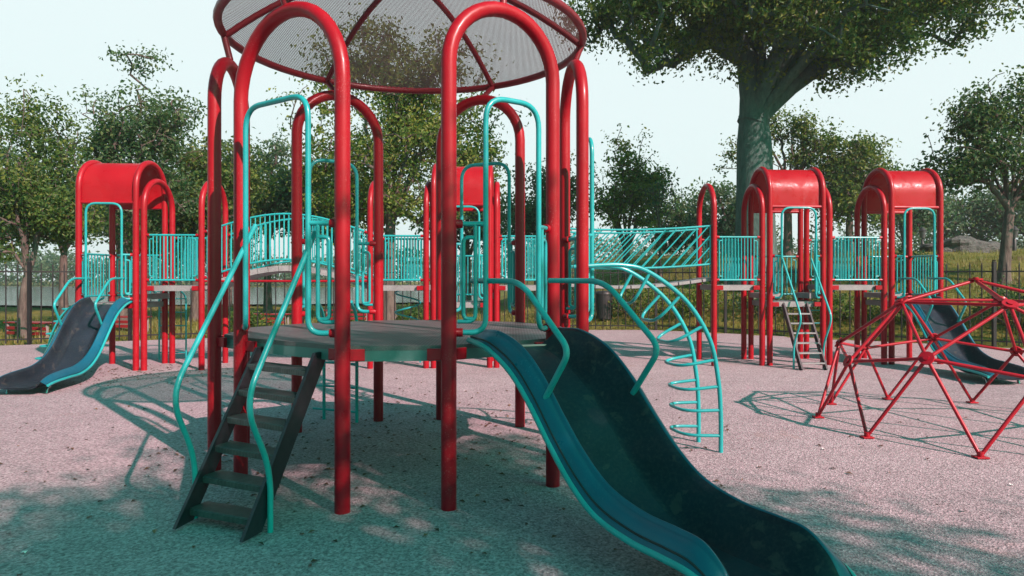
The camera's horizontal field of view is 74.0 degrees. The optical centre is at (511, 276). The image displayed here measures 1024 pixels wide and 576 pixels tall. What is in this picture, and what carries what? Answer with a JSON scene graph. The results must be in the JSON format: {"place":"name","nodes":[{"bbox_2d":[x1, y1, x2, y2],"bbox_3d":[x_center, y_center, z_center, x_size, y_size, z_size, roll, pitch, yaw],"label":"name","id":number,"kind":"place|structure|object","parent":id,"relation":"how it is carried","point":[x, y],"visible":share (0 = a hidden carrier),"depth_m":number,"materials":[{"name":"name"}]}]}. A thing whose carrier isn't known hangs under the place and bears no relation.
{"place":"outdoors","nodes":[
{"label":"outdoors","id":0,"kind":"place"},
{"bbox_2d":[0,286,482,305],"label":"pond water","id":1,"kind":"structure","parent":0,"point":[46,295],"depth_m":59.64,"materials":[{"name":"grey liquid"}]},
{"bbox_2d":[0,330,1023,575],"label":"playground surface","id":2,"kind":"object","parent":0,"point":[876,512],"visible":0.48,"depth_m":5.94,"materials":[{"name":"rubber"}]},
{"bbox_2d":[0,358,966,575],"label":"fallen leaves","id":3,"kind":"object","parent":2,"relation":"on","point":[335,540],"visible":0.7,"depth_m":6.60,"materials":[{"name":"brown plant"}]},
{"bbox_2d":[0,160,1023,393],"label":"linked play structure","id":4,"kind":"object","parent":2,"relation":"on","point":[85,330],"visible":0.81,"depth_m":13.00,"materials":[{"name":"red paint"}]},
{"bbox_2d":[172,0,856,575],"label":"play tower","id":5,"kind":"structure","parent":2,"relation":"on","point":[620,462],"depth_m":5.07,"materials":[{"name":"red metal"}]},
{"bbox_2d":[812,277,1023,458],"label":"climbing dome","id":6,"kind":"structure","parent":2,"relation":"on","point":[924,357],"depth_m":7.68,"materials":[{"name":"red paint"}]},
{"bbox_2d":[0,246,1023,348],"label":"lawn","id":7,"kind":"structure","parent":0,"point":[12,310],"depth_m":23.39,"materials":[{"name":"green plant"}]},
{"bbox_2d":[0,147,58,261],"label":"tree","id":8,"kind":"object","parent":7,"relation":"on","point":[13,240],"visible":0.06,"depth_m":29.71,"materials":[{"name":"green plant"}]},
{"bbox_2d":[3,321,58,337],"bbox_3d":[-13.593,1.540,19.324,1.700,0.518,0.490,0,0,17],"label":"park bench","id":9,"kind":"object","parent":7,"relation":"on","point":[45,328],"visible":0.42,"depth_m":19.07,"materials":[{"name":"red paint"}]},
{"bbox_2d":[0,137,76,273],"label":"tree","id":10,"kind":"object","parent":7,"relation":"on","point":[9,153],"visible":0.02,"depth_m":43.22,"materials":[{"name":"green plant"}]},
{"bbox_2d":[3,134,108,313],"bbox_3d":[-21.733,-2.367,33.003,7.819,8.613,5.275,0,0,-18],"label":"tree","id":11,"kind":"object","parent":7,"relation":"on","point":[63,258],"visible":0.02,"depth_m":32.84,"materials":[{"name":"green plant"}]},
{"bbox_2d":[0,73,124,338],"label":"tree","id":12,"kind":"object","parent":7,"relation":"on","point":[34,202],"visible":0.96,"depth_m":18.75,"materials":[{"name":"green plant"}]},
{"bbox_2d":[44,119,171,309],"bbox_3d":[-20.269,-3.115,35.598,7.820,9.953,6.558,0,0,0],"label":"tree","id":13,"kind":"object","parent":7,"relation":"on","point":[116,230],"visible":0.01,"depth_m":35.75,"materials":[{"name":"green plant"}]},
{"bbox_2d":[36,39,224,324],"bbox_3d":[-12.826,-3.055,22.919,6.192,9.835,5.170,0,0,0],"label":"tree","id":14,"kind":"object","parent":7,"relation":"on","point":[123,135],"visible":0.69,"depth_m":22.62,"materials":[{"name":"green plant"}]},
{"bbox_2d":[115,316,151,332],"bbox_3d":[-12.596,1.536,22.025,1.700,0.518,0.490,0,0,9],"label":"park bench","id":15,"kind":"object","parent":7,"relation":"on","point":[121,326],"visible":0.32,"depth_m":21.78,"materials":[{"name":"red paint"}]},
{"bbox_2d":[108,128,290,320],"bbox_3d":[-11.973,-1.898,26.058,6.934,7.412,5.702,0,0,0],"label":"tree","id":16,"kind":"object","parent":7,"relation":"on","point":[196,165],"visible":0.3,"depth_m":25.35,"materials":[{"name":"green plant"}]},
{"bbox_2d":[191,135,283,306],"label":"tree","id":17,"kind":"object","parent":7,"relation":"on","point":[231,300],"visible":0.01,"depth_m":37.88,"materials":[{"name":"green plant"}]},
{"bbox_2d":[228,308,274,331],"bbox_3d":[-8.416,1.497,21.412,1.920,1.059,2.003,0,0,0],"label":"shrub","id":18,"kind":"object","parent":7,"relation":"on","point":[253,321],"visible":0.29,"depth_m":21.12,"materials":[{"name":"green plant"}]},
{"bbox_2d":[253,313,290,324],"bbox_3d":[-8.900,1.593,24.625,1.700,0.518,0.490,0,0,0],"label":"park bench","id":19,"kind":"object","parent":7,"relation":"on","point":[282,322],"visible":0.29,"depth_m":24.39,"materials":[{"name":"brown wood"}]},
{"bbox_2d":[221,127,332,315],"bbox_3d":[-10.343,-2.321,30.017,5.760,8.280,5.410,0,0,-38],"label":"tree","id":20,"kind":"object","parent":7,"relation":"on","point":[276,205],"visible":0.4,"depth_m":29.49,"materials":[{"name":"green plant"}]},
{"bbox_2d":[277,157,402,247],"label":"tree","id":21,"kind":"object","parent":7,"relation":"on","point":[329,232],"visible":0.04,"depth_m":35.81,"materials":[{"name":"green plant"}]},
{"bbox_2d":[324,310,366,320],"bbox_3d":[-6.100,1.484,25.225,1.700,0.518,0.490,0,0,0],"label":"park bench","id":22,"kind":"object","parent":7,"relation":"on","point":[359,318],"visible":0.17,"depth_m":24.98,"materials":[{"name":"red paint"}]},
{"bbox_2d":[266,2,531,319],"bbox_3d":[-3.987,-4.059,24.849,9.728,11.716,8.516,0,0,0],"label":"tree","id":23,"kind":"object","parent":7,"relation":"on","point":[410,130],"visible":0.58,"depth_m":24.22,"materials":[{"name":"green plant"}]},
{"bbox_2d":[392,302,459,319],"bbox_3d":[-2.983,1.362,23.528,2.434,1.114,2.486,0,0,0],"label":"shrub","id":24,"kind":"object","parent":7,"relation":"on","point":[407,312],"visible":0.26,"depth_m":23.27,"materials":[{"name":"green plant"}]},
{"bbox_2d":[408,191,511,300],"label":"tree","id":25,"kind":"object","parent":7,"relation":"on","point":[467,230],"visible":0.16,"depth_m":37.59,"materials":[{"name":"green plant"}]},
{"bbox_2d":[0,260,1023,346],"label":"iron fence","id":26,"kind":"object","parent":7,"relation":"on","point":[993,340],"visible":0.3,"depth_m":18.35,"materials":[{"name":"black metal"}]},
{"bbox_2d":[0,224,1023,286],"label":"wood","id":27,"kind":"object","parent":7,"relation":"on","point":[46,261],"visible":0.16,"depth_m":126.50,"materials":[{"name":"green plant"}]},
{"bbox_2d":[500,151,600,295],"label":"tree","id":28,"kind":"object","parent":7,"relation":"on","point":[530,217],"visible":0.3,"depth_m":32.38,"materials":[{"name":"green plant"}]},
{"bbox_2d":[570,287,594,313],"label":"shrub","id":29,"kind":"object","parent":7,"relation":"on","point":[574,311],"visible":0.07,"depth_m":23.86,"materials":[{"name":"green plant"}]},
{"bbox_2d":[596,291,612,318],"bbox_3d":[3.150,0.954,23.200,0.660,0.950,0.660,0,0,0],"label":"litter bin","id":30,"kind":"object","parent":7,"relation":"on","point":[602,305],"visible":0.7,"depth_m":22.95,"materials":[{"name":"grey metal"}]},
{"bbox_2d":[570,123,679,277],"bbox_3d":[5.244,-3.454,30.934,5.011,7.127,4.465,0,0,-34],"label":"tree","id":31,"kind":"object","parent":7,"relation":"on","point":[624,200],"visible":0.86,"depth_m":30.34,"materials":[{"name":"green plant"}]},
{"bbox_2d":[608,280,668,316],"bbox_3d":[4.154,0.772,23.621,2.677,1.362,3.004,0,0,0],"label":"shrub","id":32,"kind":"object","parent":7,"relation":"on","point":[629,294],"visible":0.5,"depth_m":22.99,"materials":[{"name":"green plant"}]},
{"bbox_2d":[638,172,688,276],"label":"tree","id":33,"kind":"object","parent":7,"relation":"on","point":[655,202],"visible":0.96,"depth_m":28.94,"materials":[{"name":"green plant"}]},
{"bbox_2d":[638,177,732,255],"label":"tree","id":34,"kind":"object","parent":7,"relation":"on","point":[678,217],"visible":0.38,"depth_m":43.40,"materials":[{"name":"green plant"}]},
{"bbox_2d":[663,276,734,317],"bbox_3d":[6.167,0.672,22.690,2.542,1.375,2.305,0,0,-36],"label":"shrub","id":35,"kind":"object","parent":7,"relation":"on","point":[706,299],"visible":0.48,"depth_m":22.30,"materials":[{"name":"green plant"}]},
{"bbox_2d":[677,175,780,253],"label":"tree","id":36,"kind":"object","parent":7,"relation":"on","point":[726,225],"visible":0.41,"depth_m":39.46,"materials":[{"name":"green plant"}]},
{"bbox_2d":[727,283,797,315],"bbox_3d":[7.935,0.678,21.423,2.251,1.273,2.284,0,0,0],"label":"shrub","id":37,"kind":"object","parent":7,"relation":"on","point":[787,297],"visible":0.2,"depth_m":21.09,"materials":[{"name":"green plant"}]},
{"bbox_2d":[712,100,847,255],"bbox_3d":[13.577,-4.813,34.001,7.174,7.849,4.386,0,0,0],"label":"tree","id":38,"kind":"object","parent":7,"relation":"on","point":[802,157],"visible":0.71,"depth_m":33.81,"materials":[{"name":"green plant"}]},
{"bbox_2d":[548,0,1023,286],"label":"tree","id":39,"kind":"object","parent":7,"relation":"on","point":[781,74],"visible":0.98,"depth_m":22.54,"materials":[{"name":"green plant"}]},
{"bbox_2d":[797,283,879,323],"bbox_3d":[9.534,0.826,19.905,2.488,1.308,2.511,0,0,0],"label":"shrub","id":40,"kind":"object","parent":7,"relation":"on","point":[845,310],"visible":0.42,"depth_m":19.40,"materials":[{"name":"green plant"}]},
{"bbox_2d":[791,126,909,252],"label":"tree","id":41,"kind":"object","parent":7,"relation":"on","point":[845,175],"visible":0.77,"depth_m":32.23,"materials":[{"name":"green plant"}]},
{"bbox_2d":[860,240,949,278],"bbox_3d":[12.908,-0.562,22.460,2.731,1.501,2.817,0,0,18],"label":"shrub","id":42,"kind":"object","parent":7,"relation":"on","point":[913,253],"visible":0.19,"depth_m":22.22,"materials":[{"name":"green plant"}]},
{"bbox_2d":[872,281,956,323],"bbox_3d":[11.033,0.722,18.659,2.074,1.322,2.019,0,0,34],"label":"shrub","id":43,"kind":"object","parent":7,"relation":"on","point":[898,315],"visible":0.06,"depth_m":18.49,"materials":[{"name":"green plant"}]},
{"bbox_2d":[860,158,971,250],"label":"tree","id":44,"kind":"object","parent":7,"relation":"on","point":[922,218],"visible":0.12,"depth_m":41.23,"materials":[{"name":"green plant"}]},
{"bbox_2d":[918,227,926,244],"bbox_3d":[19.916,-1.733,33.000,0.380,1.392,0.400,0,0,0],"label":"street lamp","id":45,"kind":"object","parent":7,"relation":"on","point":[922,231],"visible":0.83,"depth_m":32.92,"materials":[{"name":"grey metal"}]},
{"bbox_2d":[919,235,995,252],"bbox_3d":[19.739,-1.279,29.924,3.059,1.110,2.144,0,0,0],"label":"rock","id":46,"kind":"object","parent":7,"relation":"on","point":[966,243],"visible":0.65,"depth_m":29.27,"materials":[{"name":"grey stone"}]},
{"bbox_2d":[911,63,1023,284],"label":"tree","id":47,"kind":"object","parent":7,"relation":"on","point":[981,120],"visible":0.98,"depth_m":20.31,"materials":[{"name":"green plant"}]},
{"bbox_2d":[912,169,1023,247],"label":"tree","id":48,"kind":"object","parent":7,"relation":"on","point":[964,222],"visible":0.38,"depth_m":45.00,"materials":[{"name":"green plant"}]},
{"bbox_2d":[963,165,1023,242],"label":"tree","id":49,"kind":"object","parent":7,"relation":"on","point":[996,213],"visible":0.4,"depth_m":43.75,"materials":[{"name":"green plant"}]},
{"bbox_2d":[964,275,1023,327],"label":"shrub","id":50,"kind":"object","parent":7,"relation":"on","point":[1012,295],"visible":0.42,"depth_m":17.46,"materials":[{"name":"green plant"}]},
{"bbox_2d":[988,241,999,251],"bbox_3d":[21.441,-1.282,31.003,1.925,0.840,1.789,0,0,0],"label":"rock","id":51,"kind":"object","parent":7,"relation":"on","point":[996,244],"visible":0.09,"depth_m":30.34,"materials":[{"name":"grey stone"}]},
{"bbox_2d":[1012,226,1018,250],"bbox_3d":[22.904,-1.709,31.000,0.380,1.232,0.400,0,0,0],"label":"street lamp","id":52,"kind":"object","parent":7,"relation":"on","point":[1015,235],"visible":0.64,"depth_m":30.92,"materials":[{"name":"grey metal"}]},
{"bbox_2d":[0,0,1023,281],"label":"sky","id":53,"kind":"structure","parent":0,"point":[63,41],"materials":[{"name":"white"}]}
]}

